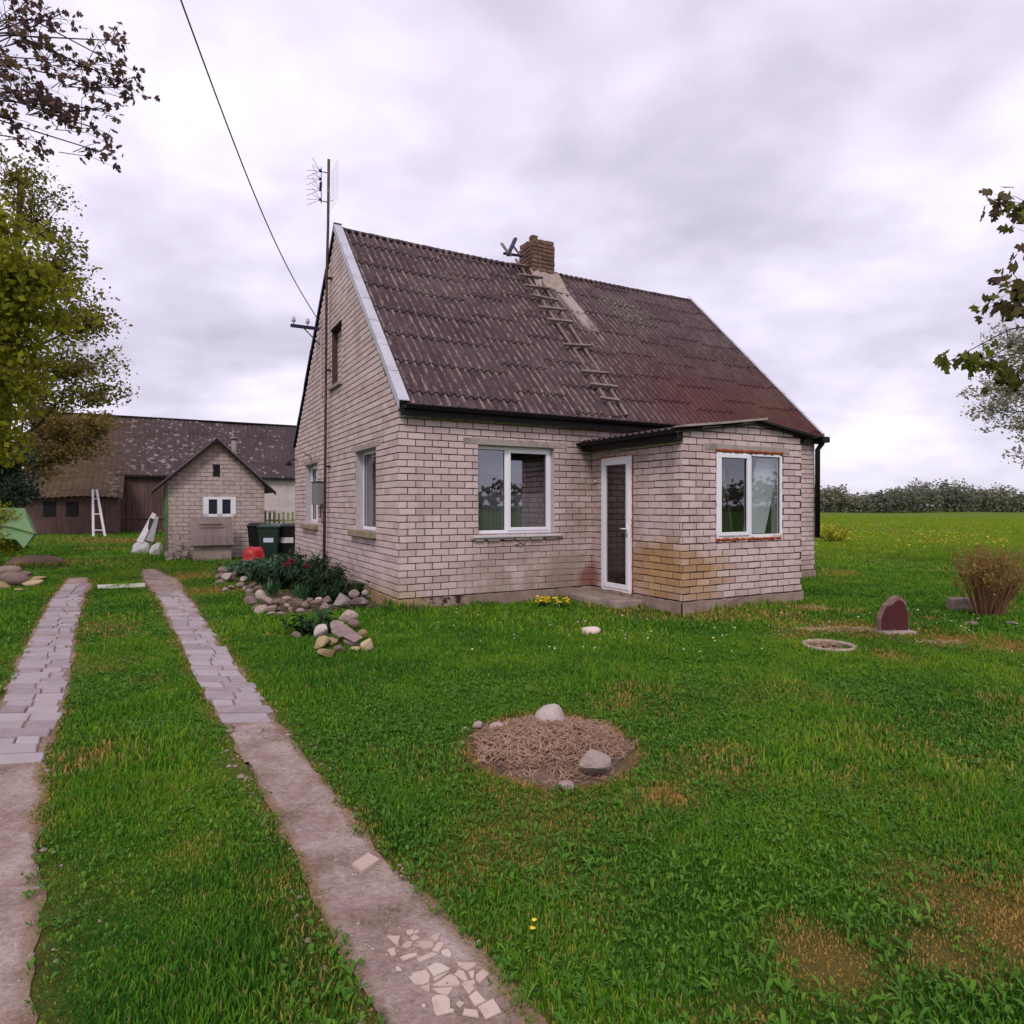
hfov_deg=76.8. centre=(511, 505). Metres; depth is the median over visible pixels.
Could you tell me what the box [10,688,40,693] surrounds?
paving slab
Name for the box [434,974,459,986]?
broken tile
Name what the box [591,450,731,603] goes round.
door
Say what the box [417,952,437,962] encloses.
broken tile
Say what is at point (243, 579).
field stone
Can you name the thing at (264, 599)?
field stone
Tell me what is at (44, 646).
paving slab
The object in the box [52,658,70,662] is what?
paving slab
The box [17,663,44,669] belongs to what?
paving slab
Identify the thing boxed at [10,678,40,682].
paving slab
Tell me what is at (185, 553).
loose block
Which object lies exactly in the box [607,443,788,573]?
window
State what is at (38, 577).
field stone
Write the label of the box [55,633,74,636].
paving slab
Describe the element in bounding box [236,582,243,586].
field stone
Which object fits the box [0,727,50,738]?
paving slab
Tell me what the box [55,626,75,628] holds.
paving slab
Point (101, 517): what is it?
white ladder
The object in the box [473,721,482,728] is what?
field stone
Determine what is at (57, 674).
paving slab
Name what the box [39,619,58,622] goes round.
paving slab
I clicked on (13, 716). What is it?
paving slab
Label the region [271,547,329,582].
peony bush
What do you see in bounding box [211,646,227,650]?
paving slab
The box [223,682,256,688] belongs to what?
paving slab
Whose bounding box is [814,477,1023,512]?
woods
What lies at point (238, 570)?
leafy plant
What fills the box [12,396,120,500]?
tree
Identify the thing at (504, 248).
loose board
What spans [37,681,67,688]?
paving slab
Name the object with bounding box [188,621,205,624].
paving slab
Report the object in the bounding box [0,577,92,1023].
path
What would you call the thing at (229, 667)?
paving slab
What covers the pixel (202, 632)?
paving slab
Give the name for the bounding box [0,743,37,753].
paving slab
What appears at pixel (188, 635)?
paving slab
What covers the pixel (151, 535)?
sheet metal
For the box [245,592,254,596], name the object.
field stone
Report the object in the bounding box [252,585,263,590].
field stone
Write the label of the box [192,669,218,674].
paving slab
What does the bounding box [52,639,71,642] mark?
paving slab
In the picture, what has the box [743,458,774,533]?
curtain
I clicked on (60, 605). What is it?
paving slab
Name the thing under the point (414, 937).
broken tile
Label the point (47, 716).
paving slab
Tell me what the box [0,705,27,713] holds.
paving slab
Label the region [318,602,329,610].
field stone
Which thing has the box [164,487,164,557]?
door
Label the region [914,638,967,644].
dry grass cuttings
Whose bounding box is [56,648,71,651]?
paving slab
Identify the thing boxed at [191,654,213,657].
paving slab
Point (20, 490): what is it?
tree
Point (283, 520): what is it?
picket fence
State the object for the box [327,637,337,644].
field stone
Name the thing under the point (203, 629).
paving slab
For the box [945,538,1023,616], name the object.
bare shrub
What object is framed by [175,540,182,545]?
loose block
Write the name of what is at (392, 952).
broken tile
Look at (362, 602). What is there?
field stone
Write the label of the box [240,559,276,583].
leafy plant
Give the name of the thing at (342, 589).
peony bush
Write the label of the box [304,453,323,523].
meter box
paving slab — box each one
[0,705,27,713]
[0,713,30,720]
[0,720,24,727]
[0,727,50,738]
[0,738,15,743]
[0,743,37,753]
[0,753,43,764]
[3,694,35,701]
[5,683,35,689]
[6,700,33,706]
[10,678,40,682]
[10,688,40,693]
[11,672,49,678]
[15,736,39,744]
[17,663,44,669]
[19,659,51,664]
[19,667,41,672]
[22,652,47,656]
[23,648,53,653]
[25,656,47,658]
[25,720,57,728]
[26,706,59,712]
[27,642,49,646]
[29,712,61,720]
[31,636,56,640]
[31,645,54,648]
[34,699,59,705]
[35,631,58,634]
[35,639,52,642]
[35,693,64,700]
[37,623,57,626]
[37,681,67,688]
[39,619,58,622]
[39,625,52,628]
[39,628,58,630]
[40,622,62,624]
[41,677,65,681]
[42,687,60,693]
[43,668,62,672]
[44,612,66,614]
[45,614,58,617]
[46,608,62,610]
[47,663,70,667]
[48,610,64,611]
[48,652,71,655]
[49,642,72,645]
[49,655,70,658]
[50,604,66,606]
[51,598,72,600]
[51,672,64,676]
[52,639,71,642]
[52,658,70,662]
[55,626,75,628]
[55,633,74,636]
[56,644,66,647]
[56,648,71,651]
[58,624,73,625]
[58,636,73,639]
[59,619,78,622]
[60,614,75,616]
[60,628,70,631]
[61,617,77,618]
[64,608,81,609]
[156,591,171,592]
[161,595,177,597]
[162,600,178,602]
[165,603,180,605]
[166,605,184,607]
[166,613,188,615]
[169,608,183,610]
[171,617,187,619]
[172,621,187,624]
[173,619,189,621]
[173,624,186,626]
[173,626,197,629]
[176,631,193,633]
[178,628,194,631]
[178,634,200,637]
[181,637,195,639]
[181,640,206,643]
[182,615,200,617]
[182,644,198,646]
[184,608,197,610]
[184,646,211,649]
[185,650,214,654]
[188,617,203,619]
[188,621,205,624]
[188,657,210,662]
[189,624,202,626]
[190,661,210,665]
[190,665,221,670]
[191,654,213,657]
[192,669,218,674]
[193,631,213,633]
[195,628,211,630]
[195,675,229,682]
[196,637,215,640]
[198,682,222,687]
[199,643,216,646]
[200,634,216,637]
[204,691,234,700]
[205,687,238,692]
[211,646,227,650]
[211,661,232,666]
[212,657,232,661]
[212,700,232,705]
[214,650,228,653]
[214,654,231,657]
[214,705,272,713]
[217,670,241,676]
[219,713,270,722]
[223,665,237,670]
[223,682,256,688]
[229,676,246,681]
[234,699,262,705]
[235,692,263,699]
[239,687,256,691]
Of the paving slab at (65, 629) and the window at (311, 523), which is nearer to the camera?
the paving slab at (65, 629)
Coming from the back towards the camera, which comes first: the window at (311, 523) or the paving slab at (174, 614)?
the window at (311, 523)
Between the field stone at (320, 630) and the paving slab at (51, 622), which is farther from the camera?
the paving slab at (51, 622)
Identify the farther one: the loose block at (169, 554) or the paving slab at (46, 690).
the loose block at (169, 554)
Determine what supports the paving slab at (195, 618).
on the path at (397, 1010)
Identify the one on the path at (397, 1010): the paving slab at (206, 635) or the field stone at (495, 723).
the paving slab at (206, 635)
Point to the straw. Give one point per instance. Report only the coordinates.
(536, 724)
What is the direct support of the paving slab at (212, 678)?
on the path at (397, 1010)
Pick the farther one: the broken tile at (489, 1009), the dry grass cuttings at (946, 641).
the dry grass cuttings at (946, 641)
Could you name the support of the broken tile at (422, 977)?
on the path at (397, 1010)
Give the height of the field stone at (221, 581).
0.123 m
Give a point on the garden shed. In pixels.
(216, 477)
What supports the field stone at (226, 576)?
on the field stone at (221, 581)
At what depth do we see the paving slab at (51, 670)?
5.94 m
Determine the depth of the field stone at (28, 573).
13.83 m
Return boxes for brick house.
[292,222,829,615]
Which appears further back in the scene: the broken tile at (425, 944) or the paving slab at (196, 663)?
the paving slab at (196, 663)
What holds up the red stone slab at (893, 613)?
on the ground at (40, 956)
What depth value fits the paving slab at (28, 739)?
4.14 m
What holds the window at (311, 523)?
in the brick house
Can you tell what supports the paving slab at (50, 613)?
on the path at (15, 992)
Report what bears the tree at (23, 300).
on the ground at (40, 956)
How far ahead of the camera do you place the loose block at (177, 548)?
17.69 m
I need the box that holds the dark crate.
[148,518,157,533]
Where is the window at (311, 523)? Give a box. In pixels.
[300,457,320,529]
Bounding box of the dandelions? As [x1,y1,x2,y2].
[839,531,1000,546]
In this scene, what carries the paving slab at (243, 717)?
on the path at (397, 1010)
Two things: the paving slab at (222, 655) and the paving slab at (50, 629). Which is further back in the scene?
the paving slab at (50, 629)
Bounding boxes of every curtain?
[722,466,731,530]
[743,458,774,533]
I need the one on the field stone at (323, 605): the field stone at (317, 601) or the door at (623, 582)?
the field stone at (317, 601)
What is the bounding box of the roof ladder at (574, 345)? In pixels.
[510,258,627,416]
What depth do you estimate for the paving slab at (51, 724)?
4.48 m
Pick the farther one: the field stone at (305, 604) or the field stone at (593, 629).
the field stone at (305, 604)
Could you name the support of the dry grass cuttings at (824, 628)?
on the ground at (40, 956)
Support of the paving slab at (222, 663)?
on the path at (397, 1010)
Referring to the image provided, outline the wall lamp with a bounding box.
[286,459,297,465]
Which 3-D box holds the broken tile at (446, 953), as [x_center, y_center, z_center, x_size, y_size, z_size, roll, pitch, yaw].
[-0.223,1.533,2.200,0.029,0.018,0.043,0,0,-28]
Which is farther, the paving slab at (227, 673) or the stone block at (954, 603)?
the stone block at (954, 603)
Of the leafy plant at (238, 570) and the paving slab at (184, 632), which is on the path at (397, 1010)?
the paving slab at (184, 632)
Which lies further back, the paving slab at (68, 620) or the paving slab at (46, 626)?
the paving slab at (68, 620)
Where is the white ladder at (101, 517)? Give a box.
[91,489,105,535]
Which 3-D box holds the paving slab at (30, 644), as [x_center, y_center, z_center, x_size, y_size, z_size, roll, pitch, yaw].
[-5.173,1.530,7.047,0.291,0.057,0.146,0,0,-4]
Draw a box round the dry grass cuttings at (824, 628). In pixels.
[798,625,876,631]
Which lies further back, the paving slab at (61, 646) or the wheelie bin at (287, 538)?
the wheelie bin at (287, 538)
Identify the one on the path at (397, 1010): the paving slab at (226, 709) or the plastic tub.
the paving slab at (226, 709)
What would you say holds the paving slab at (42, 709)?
on the path at (15, 992)
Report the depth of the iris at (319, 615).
8.29 m
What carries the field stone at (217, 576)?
on the ground at (40, 956)
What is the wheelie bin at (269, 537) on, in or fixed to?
on the ground at (40, 956)
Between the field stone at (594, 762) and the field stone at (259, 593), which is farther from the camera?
the field stone at (259, 593)
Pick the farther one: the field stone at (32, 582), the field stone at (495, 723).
the field stone at (32, 582)
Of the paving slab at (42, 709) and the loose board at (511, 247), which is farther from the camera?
the loose board at (511, 247)
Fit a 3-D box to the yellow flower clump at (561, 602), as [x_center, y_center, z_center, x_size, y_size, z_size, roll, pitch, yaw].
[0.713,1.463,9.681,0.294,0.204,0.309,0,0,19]
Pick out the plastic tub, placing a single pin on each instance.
(250, 552)
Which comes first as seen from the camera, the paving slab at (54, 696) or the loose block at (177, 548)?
the paving slab at (54, 696)
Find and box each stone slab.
[330,620,362,641]
[333,632,342,637]
[343,639,359,645]
[874,595,916,634]
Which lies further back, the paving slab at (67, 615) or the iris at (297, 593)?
the iris at (297, 593)
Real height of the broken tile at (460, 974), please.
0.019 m
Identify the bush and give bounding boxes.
[0,498,29,557]
[247,557,305,588]
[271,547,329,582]
[278,552,342,588]
[286,562,353,597]
[314,577,370,601]
[814,522,853,541]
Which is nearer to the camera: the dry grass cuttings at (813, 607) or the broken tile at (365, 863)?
the broken tile at (365, 863)
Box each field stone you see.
[0,565,21,574]
[0,572,29,585]
[0,581,10,587]
[20,571,32,575]
[22,580,43,585]
[30,576,46,579]
[215,573,223,579]
[215,579,226,582]
[217,566,230,572]
[221,573,233,580]
[229,576,239,581]
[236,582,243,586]
[240,576,246,582]
[244,595,256,604]
[245,582,256,588]
[245,588,253,592]
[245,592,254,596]
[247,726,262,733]
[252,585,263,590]
[254,604,267,613]
[255,590,266,596]
[256,595,272,605]
[265,605,276,612]
[271,598,285,605]
[276,606,284,610]
[282,596,291,600]
[289,598,302,608]
[292,631,300,637]
[296,608,304,612]
[300,600,310,608]
[310,599,321,604]
[314,624,327,636]
[314,635,329,648]
[317,649,334,656]
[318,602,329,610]
[322,596,331,603]
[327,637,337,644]
[333,593,350,607]
[333,645,344,652]
[339,609,358,621]
[348,589,359,597]
[348,620,359,627]
[349,646,360,650]
[351,597,368,607]
[357,629,367,635]
[360,638,373,651]
[361,589,368,594]
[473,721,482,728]
[489,722,503,727]
[534,703,565,725]
[558,780,574,790]
[579,749,611,774]
[582,626,600,635]
[964,621,978,624]
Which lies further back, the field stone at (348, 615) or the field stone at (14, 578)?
the field stone at (14, 578)
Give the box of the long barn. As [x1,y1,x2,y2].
[10,412,295,534]
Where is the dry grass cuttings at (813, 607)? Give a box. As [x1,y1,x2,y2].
[796,604,830,611]
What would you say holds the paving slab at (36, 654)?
on the path at (15, 992)
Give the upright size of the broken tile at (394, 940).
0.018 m
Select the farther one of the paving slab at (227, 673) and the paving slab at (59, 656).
the paving slab at (59, 656)
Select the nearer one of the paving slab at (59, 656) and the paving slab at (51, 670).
the paving slab at (51, 670)
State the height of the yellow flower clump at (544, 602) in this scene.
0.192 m
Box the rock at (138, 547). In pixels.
[132,542,149,553]
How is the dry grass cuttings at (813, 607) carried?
on the ground at (40, 956)
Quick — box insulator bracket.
[290,316,322,396]
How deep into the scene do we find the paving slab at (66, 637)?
7.39 m
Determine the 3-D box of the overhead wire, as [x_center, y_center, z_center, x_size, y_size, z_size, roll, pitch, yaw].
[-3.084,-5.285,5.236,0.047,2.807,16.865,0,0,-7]
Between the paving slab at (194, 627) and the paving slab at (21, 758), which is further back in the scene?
the paving slab at (194, 627)
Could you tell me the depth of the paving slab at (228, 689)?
5.34 m
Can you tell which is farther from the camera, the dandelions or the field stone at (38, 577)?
the dandelions
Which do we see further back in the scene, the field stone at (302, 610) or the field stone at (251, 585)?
the field stone at (251, 585)
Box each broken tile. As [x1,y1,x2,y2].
[352,853,379,873]
[387,936,399,945]
[387,948,395,956]
[400,953,416,960]
[401,941,412,948]
[406,929,413,935]
[409,970,429,984]
[410,935,419,940]
[413,941,432,948]
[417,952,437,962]
[420,984,429,992]
[427,963,449,976]
[430,933,439,942]
[431,995,454,1015]
[432,942,443,952]
[432,987,452,995]
[434,971,448,980]
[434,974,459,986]
[441,949,451,957]
[454,970,467,980]
[456,1000,464,1008]
[457,962,475,970]
[462,980,474,994]
[463,1008,478,1017]
[468,970,473,979]
[469,991,485,1005]
[476,969,488,983]
[478,999,501,1019]
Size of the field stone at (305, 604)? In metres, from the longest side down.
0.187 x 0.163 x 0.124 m
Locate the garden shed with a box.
[151,437,275,558]
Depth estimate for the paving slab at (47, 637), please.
7.35 m
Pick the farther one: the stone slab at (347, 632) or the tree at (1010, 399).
the tree at (1010, 399)
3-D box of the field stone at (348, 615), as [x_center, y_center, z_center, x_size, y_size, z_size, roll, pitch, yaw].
[-1.951,1.320,7.790,0.229,0.157,0.179,4,-2,-43]
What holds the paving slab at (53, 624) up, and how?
on the path at (15, 992)
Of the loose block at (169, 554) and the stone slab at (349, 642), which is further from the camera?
the loose block at (169, 554)
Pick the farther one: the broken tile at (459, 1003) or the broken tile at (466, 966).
the broken tile at (466, 966)
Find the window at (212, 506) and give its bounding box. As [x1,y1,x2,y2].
[203,497,235,515]
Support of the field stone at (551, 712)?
on the soil mound
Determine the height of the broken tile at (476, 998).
0.019 m
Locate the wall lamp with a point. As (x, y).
(288, 463)
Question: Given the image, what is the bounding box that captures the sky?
[0,0,1023,505]
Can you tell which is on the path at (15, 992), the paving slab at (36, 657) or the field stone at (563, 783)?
the paving slab at (36, 657)
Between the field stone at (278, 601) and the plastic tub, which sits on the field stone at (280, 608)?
the field stone at (278, 601)
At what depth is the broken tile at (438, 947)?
2.23 m
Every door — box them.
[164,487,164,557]
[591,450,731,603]
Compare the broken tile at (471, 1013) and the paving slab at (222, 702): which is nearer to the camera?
the broken tile at (471, 1013)
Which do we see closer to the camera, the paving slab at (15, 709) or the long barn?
the paving slab at (15, 709)
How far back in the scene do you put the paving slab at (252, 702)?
4.98 m
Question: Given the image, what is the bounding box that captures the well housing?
[190,517,233,560]
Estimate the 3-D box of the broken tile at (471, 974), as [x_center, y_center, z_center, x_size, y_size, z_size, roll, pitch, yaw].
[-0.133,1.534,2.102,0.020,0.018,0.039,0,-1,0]
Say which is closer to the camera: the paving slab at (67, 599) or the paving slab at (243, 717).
the paving slab at (243, 717)
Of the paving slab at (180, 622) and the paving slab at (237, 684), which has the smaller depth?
the paving slab at (237, 684)
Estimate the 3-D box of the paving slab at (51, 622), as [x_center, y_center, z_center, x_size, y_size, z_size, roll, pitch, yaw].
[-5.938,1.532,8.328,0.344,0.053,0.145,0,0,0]
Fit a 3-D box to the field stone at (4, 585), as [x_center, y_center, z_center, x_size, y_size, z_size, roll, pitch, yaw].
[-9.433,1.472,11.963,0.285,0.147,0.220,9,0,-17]
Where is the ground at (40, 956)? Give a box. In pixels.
[0,506,1023,1023]
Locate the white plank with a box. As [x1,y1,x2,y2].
[97,583,144,588]
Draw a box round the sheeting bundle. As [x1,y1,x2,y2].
[149,542,162,554]
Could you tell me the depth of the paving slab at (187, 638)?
7.32 m
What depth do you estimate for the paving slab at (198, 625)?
8.16 m
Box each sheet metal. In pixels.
[137,512,155,543]
[146,516,158,542]
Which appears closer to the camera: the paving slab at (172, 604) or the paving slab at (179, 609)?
the paving slab at (179, 609)
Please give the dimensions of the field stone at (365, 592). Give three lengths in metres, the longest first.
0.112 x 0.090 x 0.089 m
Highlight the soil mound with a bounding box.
[472,723,634,790]
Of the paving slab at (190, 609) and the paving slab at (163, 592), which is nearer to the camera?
the paving slab at (190, 609)
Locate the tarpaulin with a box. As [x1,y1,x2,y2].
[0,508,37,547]
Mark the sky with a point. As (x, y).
(810, 174)
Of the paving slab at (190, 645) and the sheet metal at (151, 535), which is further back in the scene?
the sheet metal at (151, 535)
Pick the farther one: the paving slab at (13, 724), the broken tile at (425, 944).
the paving slab at (13, 724)
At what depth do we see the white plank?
11.97 m
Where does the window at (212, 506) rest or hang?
in the garden shed
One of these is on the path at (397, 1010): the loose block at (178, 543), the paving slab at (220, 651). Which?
the paving slab at (220, 651)
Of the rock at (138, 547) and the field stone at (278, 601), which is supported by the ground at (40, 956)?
the rock at (138, 547)
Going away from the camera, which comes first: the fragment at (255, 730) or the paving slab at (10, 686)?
the fragment at (255, 730)
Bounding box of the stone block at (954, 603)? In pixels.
[946,597,976,610]
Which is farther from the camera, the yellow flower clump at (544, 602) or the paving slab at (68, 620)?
the yellow flower clump at (544, 602)
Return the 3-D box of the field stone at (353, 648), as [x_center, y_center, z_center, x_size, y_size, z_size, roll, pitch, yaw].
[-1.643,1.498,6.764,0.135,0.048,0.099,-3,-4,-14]
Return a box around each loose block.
[165,551,172,556]
[173,535,180,539]
[173,551,180,556]
[174,546,181,550]
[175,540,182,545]
[181,551,189,555]
[182,545,189,550]
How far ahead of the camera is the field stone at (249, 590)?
10.48 m
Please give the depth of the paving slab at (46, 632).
7.67 m
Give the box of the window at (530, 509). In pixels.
[463,437,566,540]
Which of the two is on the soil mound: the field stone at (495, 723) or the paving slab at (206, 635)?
the field stone at (495, 723)
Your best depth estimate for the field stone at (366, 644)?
6.74 m
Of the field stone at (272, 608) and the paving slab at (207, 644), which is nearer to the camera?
the paving slab at (207, 644)
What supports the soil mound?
on the ground at (40, 956)
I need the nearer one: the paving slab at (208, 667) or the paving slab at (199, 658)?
the paving slab at (208, 667)
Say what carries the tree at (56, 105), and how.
on the ground at (40, 956)
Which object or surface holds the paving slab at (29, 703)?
on the path at (15, 992)
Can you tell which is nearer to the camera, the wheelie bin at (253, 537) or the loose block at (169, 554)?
the loose block at (169, 554)
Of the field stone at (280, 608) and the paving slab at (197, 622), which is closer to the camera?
the paving slab at (197, 622)
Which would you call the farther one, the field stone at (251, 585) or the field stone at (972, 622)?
the field stone at (251, 585)
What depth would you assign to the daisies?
7.83 m
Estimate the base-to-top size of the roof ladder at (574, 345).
4.056 m
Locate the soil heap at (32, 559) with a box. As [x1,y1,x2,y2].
[5,555,62,564]
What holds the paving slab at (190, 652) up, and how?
on the path at (397, 1010)
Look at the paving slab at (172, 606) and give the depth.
9.64 m
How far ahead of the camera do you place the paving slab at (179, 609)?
9.35 m
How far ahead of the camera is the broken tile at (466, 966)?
2.14 m
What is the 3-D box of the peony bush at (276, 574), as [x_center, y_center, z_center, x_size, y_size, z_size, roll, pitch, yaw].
[-4.313,1.229,11.903,1.093,0.610,1.018,0,0,0]
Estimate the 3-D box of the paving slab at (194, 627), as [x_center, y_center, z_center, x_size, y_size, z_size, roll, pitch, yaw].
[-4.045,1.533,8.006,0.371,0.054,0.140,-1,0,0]
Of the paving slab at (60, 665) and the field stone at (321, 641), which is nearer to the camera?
the paving slab at (60, 665)
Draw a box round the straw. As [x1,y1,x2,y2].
[467,714,639,792]
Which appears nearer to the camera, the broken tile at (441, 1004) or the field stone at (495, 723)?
the broken tile at (441, 1004)
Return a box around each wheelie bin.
[247,522,268,546]
[257,523,282,558]
[279,523,294,559]
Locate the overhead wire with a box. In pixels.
[180,0,318,320]
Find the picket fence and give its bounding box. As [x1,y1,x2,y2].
[264,510,294,522]
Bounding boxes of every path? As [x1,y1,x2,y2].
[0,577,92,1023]
[141,569,548,1023]
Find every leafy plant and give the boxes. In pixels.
[212,559,254,574]
[231,560,272,578]
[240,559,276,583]
[252,553,296,563]
[254,555,294,567]
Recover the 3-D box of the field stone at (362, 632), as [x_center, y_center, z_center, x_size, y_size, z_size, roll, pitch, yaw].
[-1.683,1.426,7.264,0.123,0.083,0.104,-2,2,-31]
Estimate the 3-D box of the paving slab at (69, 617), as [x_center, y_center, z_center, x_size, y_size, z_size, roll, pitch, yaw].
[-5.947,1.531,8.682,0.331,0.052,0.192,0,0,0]
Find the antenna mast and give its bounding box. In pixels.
[307,158,337,575]
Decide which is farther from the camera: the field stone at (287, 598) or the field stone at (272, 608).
the field stone at (287, 598)
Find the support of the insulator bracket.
attached to the brick house
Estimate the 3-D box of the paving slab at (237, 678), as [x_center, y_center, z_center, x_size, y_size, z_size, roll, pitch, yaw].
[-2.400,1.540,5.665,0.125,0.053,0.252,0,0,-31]
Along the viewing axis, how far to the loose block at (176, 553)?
17.68 m
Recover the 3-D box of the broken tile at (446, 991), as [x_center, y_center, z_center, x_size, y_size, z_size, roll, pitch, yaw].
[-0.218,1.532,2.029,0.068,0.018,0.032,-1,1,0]
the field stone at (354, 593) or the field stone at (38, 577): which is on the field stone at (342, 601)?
the field stone at (354, 593)
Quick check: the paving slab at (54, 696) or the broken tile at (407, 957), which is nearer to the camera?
the broken tile at (407, 957)
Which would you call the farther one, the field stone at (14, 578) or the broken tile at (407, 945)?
the field stone at (14, 578)
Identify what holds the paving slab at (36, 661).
on the path at (15, 992)
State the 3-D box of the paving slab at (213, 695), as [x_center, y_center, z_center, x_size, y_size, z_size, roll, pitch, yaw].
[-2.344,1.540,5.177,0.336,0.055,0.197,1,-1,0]
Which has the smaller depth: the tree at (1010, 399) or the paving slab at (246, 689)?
the paving slab at (246, 689)
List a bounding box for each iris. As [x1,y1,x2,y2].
[263,579,282,596]
[286,582,314,601]
[308,605,330,619]
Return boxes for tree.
[0,0,159,173]
[0,122,139,549]
[0,193,101,472]
[0,435,45,508]
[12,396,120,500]
[933,187,1023,397]
[956,319,1023,468]
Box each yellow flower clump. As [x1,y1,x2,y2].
[534,595,552,605]
[551,596,569,607]
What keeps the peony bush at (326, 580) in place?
on the ground at (40, 956)
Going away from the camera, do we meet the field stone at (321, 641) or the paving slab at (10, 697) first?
the paving slab at (10, 697)
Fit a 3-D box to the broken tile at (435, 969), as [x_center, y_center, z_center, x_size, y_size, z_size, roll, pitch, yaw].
[-0.244,1.532,2.132,0.062,0.019,0.054,0,0,-36]
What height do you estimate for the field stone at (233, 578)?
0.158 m
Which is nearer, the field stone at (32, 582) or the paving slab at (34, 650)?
the paving slab at (34, 650)
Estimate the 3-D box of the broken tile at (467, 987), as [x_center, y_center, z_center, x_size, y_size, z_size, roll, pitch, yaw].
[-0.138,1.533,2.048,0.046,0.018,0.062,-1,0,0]
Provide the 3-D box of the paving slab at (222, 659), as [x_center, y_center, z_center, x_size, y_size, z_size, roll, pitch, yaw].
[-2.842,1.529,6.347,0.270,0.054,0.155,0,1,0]
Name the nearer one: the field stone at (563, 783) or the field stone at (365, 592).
the field stone at (563, 783)
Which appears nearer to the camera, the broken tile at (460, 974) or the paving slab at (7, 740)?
the broken tile at (460, 974)
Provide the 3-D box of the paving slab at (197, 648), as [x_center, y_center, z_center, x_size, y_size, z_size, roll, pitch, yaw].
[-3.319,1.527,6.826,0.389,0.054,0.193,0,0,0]
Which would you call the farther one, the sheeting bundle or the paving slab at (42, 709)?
the sheeting bundle
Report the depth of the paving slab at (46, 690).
5.27 m
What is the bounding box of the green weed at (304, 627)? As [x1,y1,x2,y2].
[279,612,337,635]
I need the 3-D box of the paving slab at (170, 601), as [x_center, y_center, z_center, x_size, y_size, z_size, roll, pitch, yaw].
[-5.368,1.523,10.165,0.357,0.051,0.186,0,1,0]
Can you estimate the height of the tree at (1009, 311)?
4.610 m
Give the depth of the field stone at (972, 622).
8.16 m
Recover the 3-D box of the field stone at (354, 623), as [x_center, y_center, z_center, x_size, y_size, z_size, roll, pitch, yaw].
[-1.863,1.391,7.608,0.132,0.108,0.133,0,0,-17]
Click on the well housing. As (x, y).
(204, 546)
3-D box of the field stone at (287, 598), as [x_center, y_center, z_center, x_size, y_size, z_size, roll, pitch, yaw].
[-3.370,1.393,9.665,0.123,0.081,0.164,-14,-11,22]
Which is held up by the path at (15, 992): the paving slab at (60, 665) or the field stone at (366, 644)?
the paving slab at (60, 665)
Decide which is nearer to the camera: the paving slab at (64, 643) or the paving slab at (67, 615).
the paving slab at (64, 643)
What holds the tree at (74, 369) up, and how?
on the ground at (40, 956)
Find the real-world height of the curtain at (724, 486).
1.047 m
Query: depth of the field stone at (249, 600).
9.39 m
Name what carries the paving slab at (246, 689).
on the path at (397, 1010)
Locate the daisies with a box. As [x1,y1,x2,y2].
[456,608,977,650]
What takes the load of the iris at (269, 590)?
on the ground at (40, 956)
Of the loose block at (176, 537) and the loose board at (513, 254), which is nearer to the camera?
the loose board at (513, 254)
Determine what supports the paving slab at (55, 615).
on the path at (15, 992)
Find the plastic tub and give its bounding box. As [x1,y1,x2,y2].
[242,546,264,559]
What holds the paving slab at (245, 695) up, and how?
on the path at (397, 1010)
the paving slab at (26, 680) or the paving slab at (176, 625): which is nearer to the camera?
the paving slab at (26, 680)
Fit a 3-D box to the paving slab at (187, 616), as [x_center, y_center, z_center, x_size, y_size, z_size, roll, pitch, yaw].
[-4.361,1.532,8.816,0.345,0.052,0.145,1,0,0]
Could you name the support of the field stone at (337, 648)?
on the ground at (40, 956)
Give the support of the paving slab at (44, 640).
on the path at (15, 992)
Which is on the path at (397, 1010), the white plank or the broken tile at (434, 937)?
the broken tile at (434, 937)
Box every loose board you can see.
[500,243,511,256]
[503,252,523,257]
[506,237,516,256]
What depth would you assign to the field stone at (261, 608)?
9.14 m
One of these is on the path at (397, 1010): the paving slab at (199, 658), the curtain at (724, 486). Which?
the paving slab at (199, 658)
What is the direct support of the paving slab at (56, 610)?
on the path at (15, 992)
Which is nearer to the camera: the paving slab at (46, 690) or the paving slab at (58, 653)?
the paving slab at (46, 690)
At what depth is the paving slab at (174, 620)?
8.48 m
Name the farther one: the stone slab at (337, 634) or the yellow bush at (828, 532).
the yellow bush at (828, 532)
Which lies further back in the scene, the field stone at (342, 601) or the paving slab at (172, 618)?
the field stone at (342, 601)
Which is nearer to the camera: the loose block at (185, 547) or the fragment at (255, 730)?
the fragment at (255, 730)
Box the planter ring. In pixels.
[802,638,856,651]
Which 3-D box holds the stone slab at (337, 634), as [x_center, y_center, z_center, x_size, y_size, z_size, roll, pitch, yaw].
[-1.841,1.389,6.971,0.121,0.062,0.144,0,0,33]
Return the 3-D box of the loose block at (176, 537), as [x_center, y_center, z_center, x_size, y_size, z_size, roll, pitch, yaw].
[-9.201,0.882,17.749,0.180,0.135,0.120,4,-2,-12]

